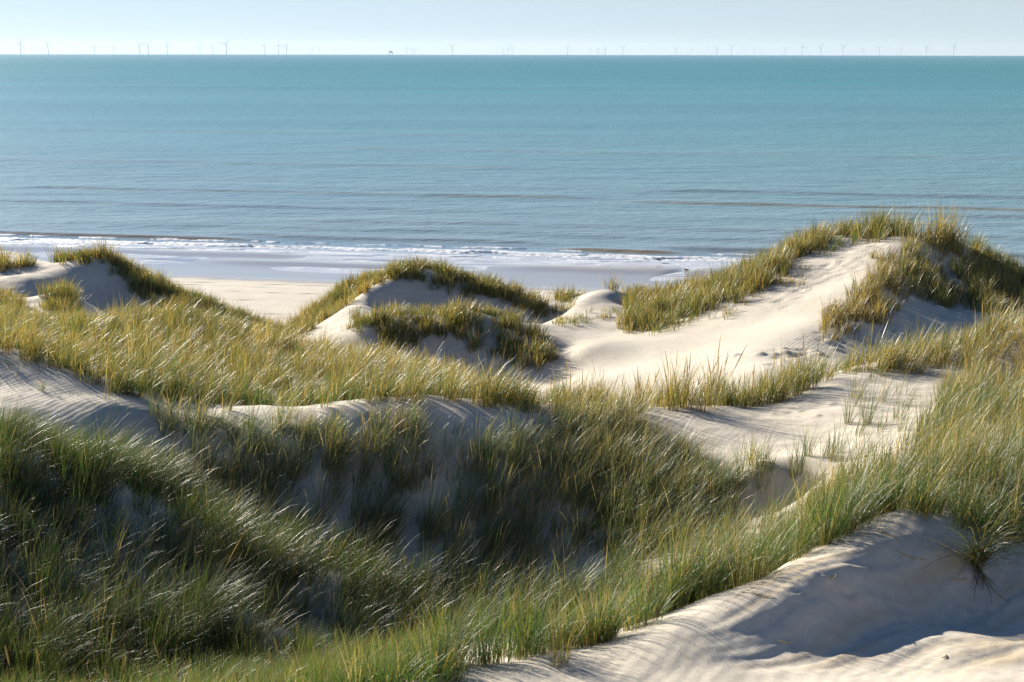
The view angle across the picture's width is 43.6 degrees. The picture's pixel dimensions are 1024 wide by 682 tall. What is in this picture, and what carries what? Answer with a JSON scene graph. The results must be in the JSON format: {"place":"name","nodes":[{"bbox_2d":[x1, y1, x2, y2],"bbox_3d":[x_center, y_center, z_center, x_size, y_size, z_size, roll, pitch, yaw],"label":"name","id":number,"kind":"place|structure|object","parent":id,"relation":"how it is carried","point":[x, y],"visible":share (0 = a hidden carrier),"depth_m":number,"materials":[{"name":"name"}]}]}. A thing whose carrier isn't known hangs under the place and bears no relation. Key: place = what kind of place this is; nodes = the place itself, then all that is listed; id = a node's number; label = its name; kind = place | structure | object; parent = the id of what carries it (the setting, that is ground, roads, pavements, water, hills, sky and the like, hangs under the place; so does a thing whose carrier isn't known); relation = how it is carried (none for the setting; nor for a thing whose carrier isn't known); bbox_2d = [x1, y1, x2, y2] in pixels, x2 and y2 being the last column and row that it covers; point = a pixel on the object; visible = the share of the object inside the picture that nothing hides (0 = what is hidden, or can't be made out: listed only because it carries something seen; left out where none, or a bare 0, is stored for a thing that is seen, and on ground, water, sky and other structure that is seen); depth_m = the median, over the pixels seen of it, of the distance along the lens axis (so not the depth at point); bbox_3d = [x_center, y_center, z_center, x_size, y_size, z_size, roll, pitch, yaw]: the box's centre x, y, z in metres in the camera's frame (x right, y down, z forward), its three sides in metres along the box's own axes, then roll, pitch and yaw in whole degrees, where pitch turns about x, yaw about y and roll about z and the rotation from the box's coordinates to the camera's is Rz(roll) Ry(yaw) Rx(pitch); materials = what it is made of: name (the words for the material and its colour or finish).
{"place":"outdoors","nodes":[
{"label":"outdoors","id":0,"kind":"place"},
{"bbox_2d":[0,351,128,410],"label":"marram grass","id":1,"kind":"structure","parent":0,"point":[69,388],"depth_m":24.49,"materials":[{"name":"green plant"}]},
{"bbox_2d":[0,605,493,681],"bbox_3d":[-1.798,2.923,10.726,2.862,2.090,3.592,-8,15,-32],"label":"marram grass","id":2,"kind":"structure","parent":0,"point":[368,673],"depth_m":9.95,"materials":[{"name":"green plant"}]},
{"bbox_2d":[0,245,725,324],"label":"beach","id":3,"kind":"structure","parent":0,"point":[254,281],"depth_m":105.83,"materials":[{"name":"beige sand"}]},
{"bbox_2d":[0,243,748,264],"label":"sea foam","id":4,"kind":"object","parent":3,"relation":"on","point":[460,256],"visible":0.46,"depth_m":116.30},
{"bbox_2d":[0,234,757,255],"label":"sea foam","id":5,"kind":"object","parent":3,"relation":"on","point":[369,244],"visible":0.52,"depth_m":122.95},
{"bbox_2d":[0,54,1023,280],"bbox_3d":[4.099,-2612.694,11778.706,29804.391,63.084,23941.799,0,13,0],"label":"sea","id":6,"kind":"structure","parent":0,"point":[679,155],"depth_m":237.78,"materials":[{"name":"liquid"}]},
{"bbox_2d":[0,237,754,261],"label":"sea foam","id":7,"kind":"object","parent":6,"relation":"on","point":[517,253],"visible":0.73,"depth_m":118.55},
{"bbox_2d":[0,232,1023,681],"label":"sand dunes","id":8,"kind":"structure","parent":0,"point":[878,608],"depth_m":22.55,"materials":[{"name":"beige sand"}]},
{"bbox_2d":[5,646,12,681],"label":"seed stalk","id":9,"kind":"object","parent":8,"relation":"on","point":[8,659],"visible":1,"depth_m":11.94,"materials":[{"name":"brown plant"}]},
{"bbox_2d":[0,281,31,313],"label":"marram grass","id":10,"kind":"structure","parent":8,"relation":"on","point":[11,294],"depth_m":48.36,"materials":[{"name":"plant"}]},
{"bbox_2d":[0,244,41,271],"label":"marram grass","id":11,"kind":"structure","parent":8,"relation":"on","point":[5,264],"depth_m":59.50,"materials":[{"name":"green plant"}]},
{"bbox_2d":[25,544,35,633],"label":"seed stalk","id":12,"kind":"object","parent":8,"relation":"on","point":[29,575],"visible":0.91,"depth_m":16.55,"materials":[{"name":"plant"}]},
{"bbox_2d":[36,648,41,680],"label":"seed stalk","id":13,"kind":"object","parent":8,"relation":"on","point":[38,661],"visible":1,"depth_m":12.27,"materials":[{"name":"brown plant"}]},
{"bbox_2d":[37,380,46,391],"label":"grass tuft","id":14,"kind":"object","parent":8,"relation":"on","point":[41,389],"visible":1,"depth_m":24.50,"materials":[{"name":"beige plant"}]},
{"bbox_2d":[32,272,91,313],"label":"marram grass","id":15,"kind":"structure","parent":8,"relation":"on","point":[66,293],"depth_m":48.93,"materials":[{"name":"green plant"}]},
{"bbox_2d":[153,640,163,679],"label":"seed stalk","id":16,"kind":"object","parent":8,"relation":"on","point":[157,654],"visible":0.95,"depth_m":12.58,"materials":[{"name":"beige plant"}]},
{"bbox_2d":[43,237,314,332],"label":"marram grass","id":17,"kind":"structure","parent":8,"relation":"on","point":[149,283],"depth_m":58.82,"materials":[{"name":"green plant"}]},
{"bbox_2d":[0,291,489,418],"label":"marram grass","id":18,"kind":"structure","parent":8,"relation":"on","point":[180,356],"depth_m":29.00,"materials":[{"name":"green plant"}]},
{"bbox_2d":[147,374,383,553],"bbox_3d":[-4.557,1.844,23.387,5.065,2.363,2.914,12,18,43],"label":"marram grass","id":19,"kind":"structure","parent":8,"relation":"on","point":[336,456],"depth_m":23.03,"materials":[{"name":"green plant"}]},
{"bbox_2d":[273,636,282,674],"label":"seed stalk","id":20,"kind":"object","parent":8,"relation":"on","point":[277,651],"visible":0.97,"depth_m":12.57,"materials":[{"name":"plant"}]},
{"bbox_2d":[0,381,667,681],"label":"marram grass","id":21,"kind":"structure","parent":8,"relation":"on","point":[141,475],"depth_m":18.90,"materials":[{"name":"green plant"}]},
{"bbox_2d":[283,264,398,337],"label":"marram grass","id":22,"kind":"structure","parent":8,"relation":"on","point":[336,300],"depth_m":58.45,"materials":[{"name":"green plant"}]},
{"bbox_2d":[319,383,438,578],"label":"marram grass","id":23,"kind":"structure","parent":8,"relation":"on","point":[380,522],"depth_m":22.47,"materials":[{"name":"green plant"}]},
{"bbox_2d":[340,293,560,371],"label":"marram grass","id":24,"kind":"structure","parent":8,"relation":"on","point":[386,316],"depth_m":49.26,"materials":[{"name":"green plant"}]},
{"bbox_2d":[415,348,493,395],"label":"marram grass","id":25,"kind":"structure","parent":8,"relation":"on","point":[453,365],"depth_m":32.76,"materials":[{"name":"green plant"}]},
{"bbox_2d":[375,252,550,320],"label":"marram grass","id":26,"kind":"structure","parent":8,"relation":"on","point":[490,288],"depth_m":58.68,"materials":[{"name":"green plant"}]},
{"bbox_2d":[402,389,620,586],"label":"marram grass","id":27,"kind":"structure","parent":8,"relation":"on","point":[491,543],"depth_m":21.95,"materials":[{"name":"green plant"}]},
{"bbox_2d":[506,355,517,367],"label":"grass tuft","id":28,"kind":"object","parent":8,"relation":"on","point":[513,361],"visible":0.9,"depth_m":47.55,"materials":[{"name":"green plant"}]},
{"bbox_2d":[456,341,614,418],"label":"marram grass","id":29,"kind":"structure","parent":8,"relation":"on","point":[488,392],"depth_m":24.43,"materials":[{"name":"green plant"}]},
{"bbox_2d":[548,350,560,361],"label":"grass tuft","id":30,"kind":"object","parent":8,"relation":"on","point":[551,359],"visible":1,"depth_m":47.12,"materials":[{"name":"green plant"}]},
{"bbox_2d":[545,602,587,667],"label":"grass tuft","id":31,"kind":"object","parent":8,"relation":"on","point":[555,659],"visible":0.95,"depth_m":10.38,"materials":[{"name":"green plant"}]},
{"bbox_2d":[561,372,594,398],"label":"grass tuft","id":32,"kind":"object","parent":8,"relation":"on","point":[576,383],"visible":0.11,"depth_m":27.75,"materials":[{"name":"beige plant"}]},
{"bbox_2d":[551,304,625,326],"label":"marram grass","id":33,"kind":"structure","parent":8,"relation":"on","point":[559,318],"depth_m":52.84,"materials":[{"name":"green plant"}]},
{"bbox_2d":[572,367,627,410],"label":"grass tuft","id":34,"kind":"object","parent":8,"relation":"on","point":[597,392],"visible":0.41,"depth_m":25.22,"materials":[{"name":"green plant"}]},
{"bbox_2d":[547,268,655,313],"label":"marram grass","id":35,"kind":"structure","parent":8,"relation":"on","point":[569,295],"depth_m":58.75,"materials":[{"name":"green plant"}]},
{"bbox_2d":[596,375,637,404],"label":"grass tuft","id":36,"kind":"object","parent":8,"relation":"on","point":[618,389],"visible":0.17,"depth_m":27.80,"materials":[{"name":"plant"}]},
{"bbox_2d":[611,381,657,414],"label":"grass tuft","id":37,"kind":"object","parent":8,"relation":"on","point":[640,402],"visible":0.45,"depth_m":25.37,"materials":[{"name":"green plant"}]},
{"bbox_2d":[621,366,669,406],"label":"grass tuft","id":38,"kind":"object","parent":8,"relation":"on","point":[640,383],"visible":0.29,"depth_m":27.51,"materials":[{"name":"beige plant"}]},
{"bbox_2d":[526,376,765,571],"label":"marram grass","id":39,"kind":"structure","parent":8,"relation":"on","point":[685,468],"depth_m":21.65,"materials":[{"name":"green plant"}]},
{"bbox_2d":[647,365,682,405],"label":"grass tuft","id":40,"kind":"object","parent":8,"relation":"on","point":[657,387],"visible":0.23,"depth_m":27.70,"materials":[{"name":"plant"}]},
{"bbox_2d":[652,351,699,405],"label":"grass tuft","id":41,"kind":"object","parent":8,"relation":"on","point":[674,377],"visible":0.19,"depth_m":27.70,"materials":[{"name":"green plant"}]},
{"bbox_2d":[659,337,714,410],"bbox_3d":[3.513,0.594,25.811,1.400,1.695,1.390,0,13,0],"label":"grass tuft","id":42,"kind":"object","parent":8,"relation":"on","point":[697,406],"visible":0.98,"depth_m":25.88,"materials":[{"name":"green plant"}]},
{"bbox_2d":[665,353,727,412],"bbox_3d":[3.788,0.770,25.889,1.521,1.328,1.341,0,13,0],"label":"grass tuft","id":43,"kind":"object","parent":8,"relation":"on","point":[708,396],"visible":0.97,"depth_m":25.93,"materials":[{"name":"green plant"}]},
{"bbox_2d":[688,336,747,403],"bbox_3d":[4.421,0.729,27.699,1.479,1.584,1.494,0,13,0],"label":"grass tuft","id":44,"kind":"object","parent":8,"relation":"on","point":[713,372],"visible":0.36,"depth_m":27.70,"materials":[{"name":"green plant"}]},
{"bbox_2d":[697,353,745,404],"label":"grass tuft","id":45,"kind":"object","parent":8,"relation":"on","point":[718,377],"visible":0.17,"depth_m":28.22,"materials":[{"name":"plant"}]},
{"bbox_2d":[716,365,740,405],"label":"grass tuft","id":46,"kind":"object","parent":8,"relation":"on","point":[728,399],"visible":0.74,"depth_m":26.72,"materials":[{"name":"green plant"}]},
{"bbox_2d":[715,436,760,491],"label":"grass tuft","id":47,"kind":"object","parent":8,"relation":"on","point":[742,479],"visible":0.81,"depth_m":20.85,"materials":[{"name":"plant"}]},
{"bbox_2d":[547,432,939,636],"bbox_3d":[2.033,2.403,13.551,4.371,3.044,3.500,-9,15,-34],"label":"marram grass","id":48,"kind":"structure","parent":8,"relation":"on","point":[713,578],"depth_m":12.38,"materials":[{"name":"green plant"}]},
{"bbox_2d":[728,364,763,407],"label":"grass tuft","id":49,"kind":"object","parent":8,"relation":"on","point":[745,404],"visible":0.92,"depth_m":26.58,"materials":[{"name":"green plant"}]},
{"bbox_2d":[720,521,781,586],"bbox_3d":[2.240,1.953,11.943,0.660,0.829,0.839,0,13,0],"label":"grass tuft","id":50,"kind":"object","parent":8,"relation":"on","point":[738,571],"visible":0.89,"depth_m":11.91,"materials":[{"name":"green plant"}]},
{"bbox_2d":[726,419,783,486],"bbox_3d":[4.121,1.749,21.105,1.286,1.192,1.070,-8,15,-33],"label":"grass tuft","id":51,"kind":"object","parent":8,"relation":"on","point":[752,455],"visible":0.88,"depth_m":21.13,"materials":[{"name":"green plant"}]},
{"bbox_2d":[725,369,784,406],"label":"grass tuft","id":52,"kind":"object","parent":8,"relation":"on","point":[758,403],"visible":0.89,"depth_m":26.76,"materials":[{"name":"green plant"}]},
{"bbox_2d":[747,433,783,493],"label":"grass tuft","id":53,"kind":"object","parent":8,"relation":"on","point":[760,470],"visible":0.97,"depth_m":20.90,"materials":[{"name":"green plant"}]},
{"bbox_2d":[614,203,922,335],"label":"marram grass","id":54,"kind":"structure","parent":8,"relation":"on","point":[680,299],"depth_m":52.39,"materials":[{"name":"green plant"}]},
{"bbox_2d":[752,348,808,404],"bbox_3d":[5.616,0.714,26.735,1.282,1.389,1.390,-8,15,-32],"label":"grass tuft","id":55,"kind":"object","parent":8,"relation":"on","point":[782,393],"visible":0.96,"depth_m":26.75,"materials":[{"name":"green plant"}]},
{"bbox_2d":[774,271,796,283],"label":"grass tuft","id":56,"kind":"object","parent":8,"relation":"on","point":[777,281],"visible":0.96,"depth_m":49.93,"materials":[{"name":"green plant"}]},
{"bbox_2d":[775,430,817,477],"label":"grass tuft","id":57,"kind":"object","parent":8,"relation":"on","point":[791,463],"visible":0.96,"depth_m":20.85,"materials":[{"name":"plant"}]},
{"bbox_2d":[765,337,830,401],"bbox_3d":[5.968,0.565,26.910,1.765,1.519,1.159,-4,13,-18],"label":"grass tuft","id":58,"kind":"object","parent":8,"relation":"on","point":[798,392],"visible":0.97,"depth_m":26.85,"materials":[{"name":"green plant"}]},
{"bbox_2d":[778,335,845,395],"bbox_3d":[6.261,0.525,26.895,1.304,1.446,1.213,9,16,36],"label":"grass tuft","id":59,"kind":"object","parent":8,"relation":"on","point":[805,376],"visible":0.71,"depth_m":27.02,"materials":[{"name":"green plant"}]},
{"bbox_2d":[799,419,825,455],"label":"grass tuft","id":60,"kind":"object","parent":8,"relation":"on","point":[811,453],"visible":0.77,"depth_m":21.44,"materials":[{"name":"plant"}]},
{"bbox_2d":[816,424,843,460],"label":"grass tuft","id":61,"kind":"object","parent":8,"relation":"on","point":[832,450],"visible":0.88,"depth_m":21.01,"materials":[{"name":"green plant"}]},
{"bbox_2d":[816,509,848,546],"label":"grass tuft","id":62,"kind":"object","parent":8,"relation":"on","point":[824,542],"visible":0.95,"depth_m":12.66,"materials":[{"name":"green plant"}]},
{"bbox_2d":[841,388,866,423],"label":"grass tuft","id":63,"kind":"object","parent":8,"relation":"on","point":[846,409],"visible":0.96,"depth_m":23.96,"materials":[{"name":"plant"}]},
{"bbox_2d":[817,242,918,341],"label":"marram grass","id":64,"kind":"structure","parent":8,"relation":"on","point":[871,289],"depth_m":44.62,"materials":[{"name":"green plant"}]},
{"bbox_2d":[853,386,887,424],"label":"grass tuft","id":65,"kind":"object","parent":8,"relation":"on","point":[868,409],"visible":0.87,"depth_m":23.63,"materials":[{"name":"plant"}]},
{"bbox_2d":[820,363,926,459],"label":"marram grass","id":66,"kind":"structure","parent":8,"relation":"on","point":[870,413],"depth_m":23.64,"materials":[{"name":"green plant"}]},
{"bbox_2d":[868,244,880,258],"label":"grass tuft","id":67,"kind":"object","parent":8,"relation":"on","point":[872,255],"visible":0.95,"depth_m":50.11,"materials":[{"name":"green plant"}]},
{"bbox_2d":[730,291,1023,398],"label":"marram grass","id":68,"kind":"structure","parent":8,"relation":"on","point":[904,355],"depth_m":27.79,"materials":[{"name":"green plant"}]},
{"bbox_2d":[870,259,888,272],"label":"grass tuft","id":69,"kind":"object","parent":8,"relation":"on","point":[880,264],"visible":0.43,"depth_m":47.74,"materials":[{"name":"plant"}]},
{"bbox_2d":[799,375,1023,552],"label":"marram grass","id":70,"kind":"structure","parent":8,"relation":"on","point":[966,458],"depth_m":14.21,"materials":[{"name":"green plant"}]},
{"bbox_2d":[897,550,925,559],"bbox_3d":[3.918,2.095,12.503,0.342,0.124,0.039,-1,13,-5],"label":"fallen straw","id":71,"kind":"object","parent":8,"relation":"on","point":[911,556],"visible":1,"depth_m":12.49,"materials":[{"name":"beige plant"}]},
{"bbox_2d":[888,192,990,266],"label":"grass tuft","id":72,"kind":"object","parent":8,"relation":"on","point":[939,229],"visible":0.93,"depth_m":51.59,"materials":[{"name":"green plant"}]},
{"bbox_2d":[896,338,1023,459],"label":"marram grass","id":73,"kind":"structure","parent":8,"relation":"on","point":[967,385],"depth_m":20.57,"materials":[{"name":"green plant"}]},
{"bbox_2d":[898,224,1023,314],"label":"marram grass","id":74,"kind":"structure","parent":8,"relation":"on","point":[1009,278],"depth_m":49.34,"materials":[{"name":"green plant"}]},
{"bbox_2d":[906,506,1023,603],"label":"uprooted tuft","id":75,"kind":"object","parent":8,"relation":"on","point":[978,553],"visible":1,"depth_m":12.63,"materials":[{"name":"green plant"}]},
{"bbox_2d":[0,0,1023,55],"label":"sky","id":76,"kind":"structure","parent":0,"point":[336,27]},
{"bbox_2d":[364,564,689,681],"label":"marram grass","id":77,"kind":"structure","parent":0,"point":[592,632],"depth_m":10.82,"materials":[{"name":"green plant"}]},
{"bbox_2d":[517,361,806,409],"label":"marram grass","id":78,"kind":"structure","parent":0,"point":[662,400],"depth_m":26.36,"materials":[{"name":"green plant"}]}
]}

